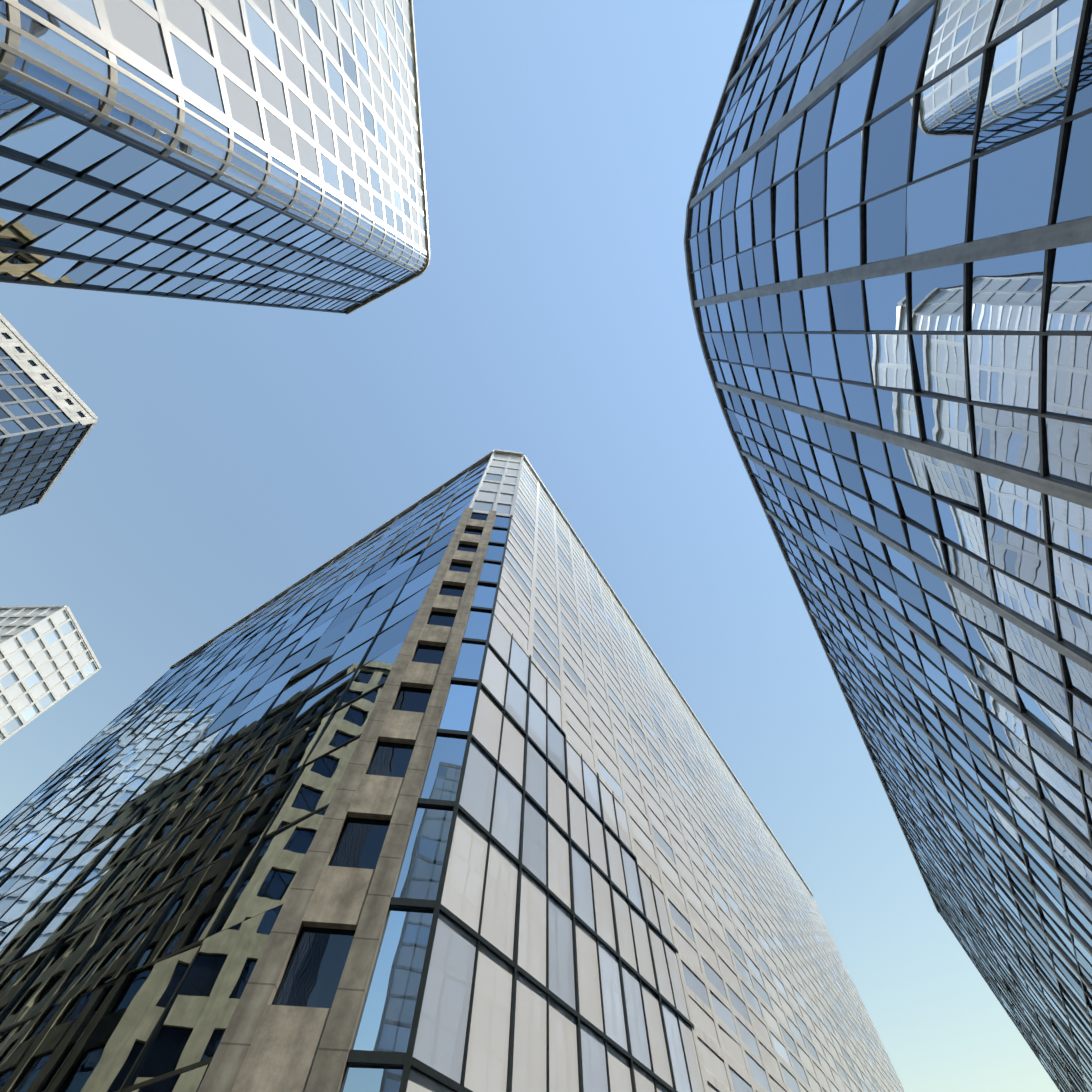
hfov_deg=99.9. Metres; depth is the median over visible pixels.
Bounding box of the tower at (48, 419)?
[0,313,97,515]
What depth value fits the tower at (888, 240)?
27.05 m
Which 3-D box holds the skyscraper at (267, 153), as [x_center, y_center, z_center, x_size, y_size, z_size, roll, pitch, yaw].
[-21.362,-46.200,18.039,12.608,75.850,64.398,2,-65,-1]
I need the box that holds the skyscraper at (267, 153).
[0,0,429,314]
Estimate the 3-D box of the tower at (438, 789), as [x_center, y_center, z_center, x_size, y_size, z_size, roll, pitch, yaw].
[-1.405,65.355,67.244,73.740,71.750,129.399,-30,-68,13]
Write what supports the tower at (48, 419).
on the ground
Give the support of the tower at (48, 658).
on the ground
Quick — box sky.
[0,0,1059,1091]
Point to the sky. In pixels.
(232, 452)
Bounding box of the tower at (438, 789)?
[0,449,904,1091]
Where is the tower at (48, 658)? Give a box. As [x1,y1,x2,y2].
[0,605,100,744]
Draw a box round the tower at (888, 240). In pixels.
[684,0,1091,1091]

